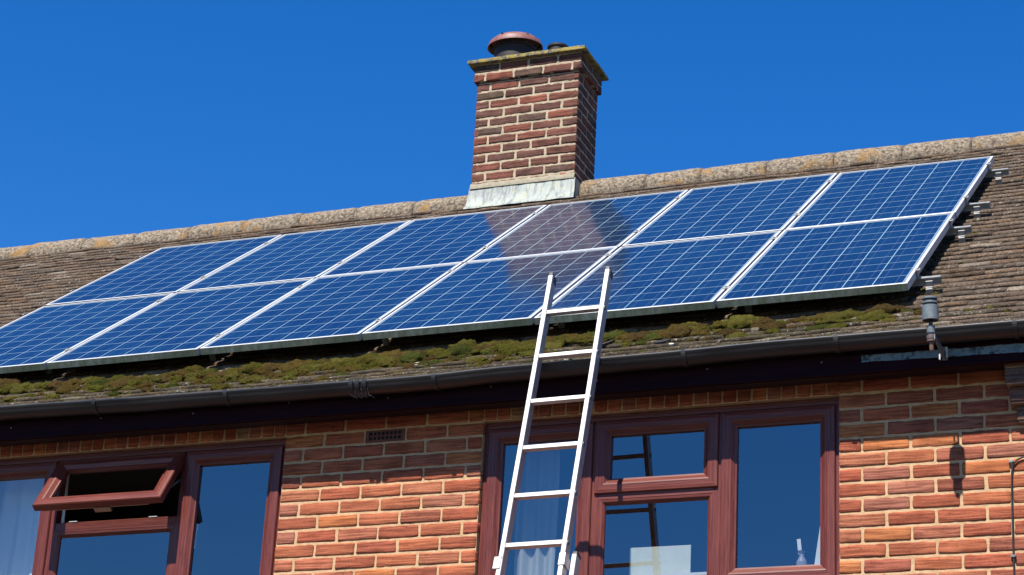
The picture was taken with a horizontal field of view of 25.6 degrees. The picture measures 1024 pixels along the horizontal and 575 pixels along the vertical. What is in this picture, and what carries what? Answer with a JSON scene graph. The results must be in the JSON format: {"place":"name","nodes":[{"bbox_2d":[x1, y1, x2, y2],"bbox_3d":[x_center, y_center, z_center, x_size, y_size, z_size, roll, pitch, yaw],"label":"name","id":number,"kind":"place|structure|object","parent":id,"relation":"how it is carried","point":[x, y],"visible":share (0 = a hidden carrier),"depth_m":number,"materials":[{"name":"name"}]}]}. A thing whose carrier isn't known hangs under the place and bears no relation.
{"place":"outdoors","nodes":[
{"label":"outdoors","id":0,"kind":"place"},
{"bbox_2d":[0,0,1023,247],"label":"sky","id":1,"kind":"structure","parent":0,"point":[118,117],"materials":[{"name":"blue"}]},
{"label":"ground","id":2,"kind":"structure","parent":0,"visible":0},
{"bbox_2d":[0,32,1023,574],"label":"house","id":3,"kind":"structure","parent":2,"relation":"on","point":[886,448],"depth_m":11.60,"materials":[{"name":"brick"}]},
{"bbox_2d":[0,475,68,574],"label":"curtain","id":4,"kind":"object","parent":3,"relation":"hanging from","point":[19,519],"visible":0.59,"depth_m":12.46,"materials":[{"name":"white fabric"}]},
{"bbox_2d":[0,439,285,574],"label":"window","id":5,"kind":"structure","parent":3,"relation":"in","point":[51,501],"depth_m":11.89,"materials":[{"name":"brown wood"}]},
{"bbox_2d":[194,523,198,548],"bbox_3d":[-1.663,1.305,11.812,0.020,0.135,0.015,-6,-23,21],"label":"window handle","id":6,"kind":"object","parent":3,"relation":"attached to","point":[197,525],"visible":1,"depth_m":11.81,"materials":[{"name":"plastic"}]},
{"bbox_2d":[46,268,941,373],"bbox_3d":[-0.723,0.260,12.657,6.323,0.174,0.126,-6,12,21],"label":"mounting rail","id":7,"kind":"object","parent":3,"relation":"attached to","point":[929,282],"visible":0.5,"depth_m":11.57,"materials":[{"name":"metal"}]},
{"bbox_2d":[0,293,174,373],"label":"solar panel","id":8,"kind":"object","parent":7,"relation":"attached to","point":[38,339],"visible":0.93,"depth_m":14.12,"materials":[{"name":"laminate"}]},
{"bbox_2d":[200,263,462,354],"bbox_3d":[-1.036,0.115,13.334,0.997,0.040,1.652,-6,12,21],"label":"solar panel","id":9,"kind":"object","parent":7,"relation":"attached to","point":[336,309],"visible":0.96,"depth_m":13.19,"materials":[{"name":"glass"}]},
{"bbox_2d":[362,247,617,339],"bbox_3d":[-0.092,0.023,12.973,0.997,0.040,1.652,-6,12,21],"label":"solar panel","id":10,"kind":"object","parent":7,"relation":"attached to","point":[489,294],"visible":0.96,"depth_m":12.83,"materials":[{"name":"glass"}]},
{"bbox_2d":[717,212,955,307],"bbox_3d":[1.796,-0.162,12.251,0.997,0.041,1.652,-6,12,21],"label":"solar panel","id":11,"kind":"object","parent":7,"relation":"attached to","point":[850,259],"visible":0.98,"depth_m":12.10,"materials":[{"name":"glass"}]},
{"bbox_2d":[22,218,971,316],"bbox_3d":[-0.345,-0.026,13.716,6.323,0.175,0.126,-6,12,21],"label":"mounting rail","id":12,"kind":"object","parent":3,"relation":"attached to","point":[961,231],"visible":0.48,"depth_m":12.61,"materials":[{"name":"metal"}]},
{"bbox_2d":[46,278,314,368],"bbox_3d":[-1.980,0.209,13.696,0.997,0.042,1.652,-6,12,21],"label":"solar panel","id":13,"kind":"object","parent":12,"relation":"attached to","point":[184,324],"visible":0.94,"depth_m":13.55,"materials":[{"name":"laminate"}]},
{"bbox_2d":[534,230,781,324],"bbox_3d":[0.852,-0.067,12.613,0.997,0.041,1.652,-6,12,21],"label":"solar panel","id":14,"kind":"object","parent":12,"relation":"attached to","point":[676,276],"visible":0.94,"depth_m":12.50,"materials":[{"name":"glass"}]},
{"bbox_2d":[0,231,1012,402],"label":"moss","id":15,"kind":"object","parent":3,"relation":"on","point":[296,368],"visible":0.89,"depth_m":12.06,"materials":[{"name":"green plant"}]},
{"bbox_2d":[602,340,614,347],"bbox_3d":[0.484,0.295,11.652,0.127,0.082,0.025,16,-25,-29],"label":"leaf","id":16,"kind":"object","parent":15,"relation":"on","point":[604,344],"visible":0.61,"depth_m":11.65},
{"bbox_2d":[70,195,990,292],"bbox_3d":[-0.142,-0.180,14.287,6.323,0.174,0.126,-6,12,21],"label":"mounting rail","id":17,"kind":"object","parent":3,"relation":"attached to","point":[976,207],"visible":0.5,"depth_m":13.18,"materials":[{"name":"metal"}]},
{"bbox_2d":[45,235,282,305],"bbox_3d":[-2.378,-0.113,15.589,0.997,0.040,1.652,-6,12,21],"label":"solar panel","id":18,"kind":"object","parent":17,"relation":"attached to","point":[168,270],"visible":0.86,"depth_m":15.53,"materials":[{"name":"laminate"}]},
{"bbox_2d":[179,220,411,291],"bbox_3d":[-1.434,-0.205,15.227,0.997,0.041,1.652,-6,12,21],"label":"solar panel","id":19,"kind":"object","parent":17,"relation":"attached to","point":[302,255],"visible":0.84,"depth_m":15.17,"materials":[{"name":"laminate"}]},
{"bbox_2d":[320,205,546,276],"bbox_3d":[-0.490,-0.298,14.867,0.997,0.040,1.652,-6,12,21],"label":"solar panel","id":20,"kind":"object","parent":17,"relation":"attached to","point":[453,239],"visible":0.84,"depth_m":14.81,"materials":[{"name":"glass"}]},
{"bbox_2d":[467,190,688,261],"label":"solar panel","id":21,"kind":"object","parent":17,"relation":"attached to","point":[586,225],"visible":0.86,"depth_m":14.45,"materials":[{"name":"glass"}]},
{"bbox_2d":[622,173,837,246],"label":"solar panel","id":22,"kind":"object","parent":17,"relation":"attached to","point":[738,209],"visible":0.88,"depth_m":14.08,"materials":[{"name":"glass"}]},
{"bbox_2d":[786,156,993,228],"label":"solar panel","id":23,"kind":"object","parent":17,"relation":"attached to","point":[898,192],"visible":0.94,"depth_m":13.72,"materials":[{"name":"glass"}]},
{"bbox_2d":[514,441,559,574],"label":"curtain","id":24,"kind":"object","parent":3,"relation":"hanging from","point":[536,519],"visible":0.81,"depth_m":11.32,"materials":[{"name":"grey fabric"}]},
{"bbox_2d":[139,162,1008,258],"bbox_3d":[0.181,-0.424,15.193,6.323,0.174,0.126,-6,12,21],"label":"mounting rail","id":25,"kind":"object","parent":3,"relation":"attached to","point":[998,173],"visible":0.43,"depth_m":14.09,"materials":[{"name":"metal"}]},
{"bbox_2d":[477,398,839,574],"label":"window","id":26,"kind":"structure","parent":3,"relation":"in","point":[718,484],"depth_m":10.87,"materials":[{"name":"brown wood"}]},
{"bbox_2d":[629,545,690,574],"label":"board","id":27,"kind":"object","parent":3,"relation":"on","point":[659,560],"visible":1,"depth_m":10.87,"materials":[{"name":"white paper"}]},
{"bbox_2d":[655,339,670,343],"bbox_3d":[0.773,0.276,11.512,0.086,0.046,0.045,8,-22,-13],"label":"leaf","id":28,"kind":"object","parent":3,"relation":"on","point":[662,341],"visible":1,"depth_m":11.50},
{"bbox_2d":[796,539,806,564],"bbox_3d":[1.366,1.256,10.608,0.053,0.148,0.053,-6,-23,21],"label":"vase","id":29,"kind":"object","parent":3,"relation":"on","point":[801,560],"visible":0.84,"depth_m":10.60,"materials":[{"name":"glass"}]},
{"bbox_2d":[814,530,819,564],"bbox_3d":[1.451,1.215,10.610,0.054,0.240,0.015,-6,-23,21],"label":"photo frame","id":30,"kind":"object","parent":3,"relation":"on","point":[817,559],"visible":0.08,"depth_m":10.59,"materials":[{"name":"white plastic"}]},
{"bbox_2d":[922,296,947,360],"bbox_3d":[1.933,0.198,10.283,0.075,0.252,0.281,-6,-23,21],"label":"outdoor sensor","id":31,"kind":"object","parent":3,"relation":"attached to","point":[930,312],"visible":1,"depth_m":10.19,"materials":[{"name":"plastic"}]},
{"bbox_2d":[1008,456,1023,574],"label":"cable","id":32,"kind":"object","parent":3,"relation":"attached to","point":[1013,556],"visible":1,"depth_m":10.16,"materials":[{"name":"plastic"}]},
{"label":"driveway","id":33,"kind":"structure","parent":0,"visible":0},
{"bbox_2d":[492,266,612,574],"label":"ladder","id":34,"kind":"object","parent":33,"relation":"on","point":[500,562],"visible":1,"depth_m":10.62,"materials":[{"name":"metal"}]}
]}

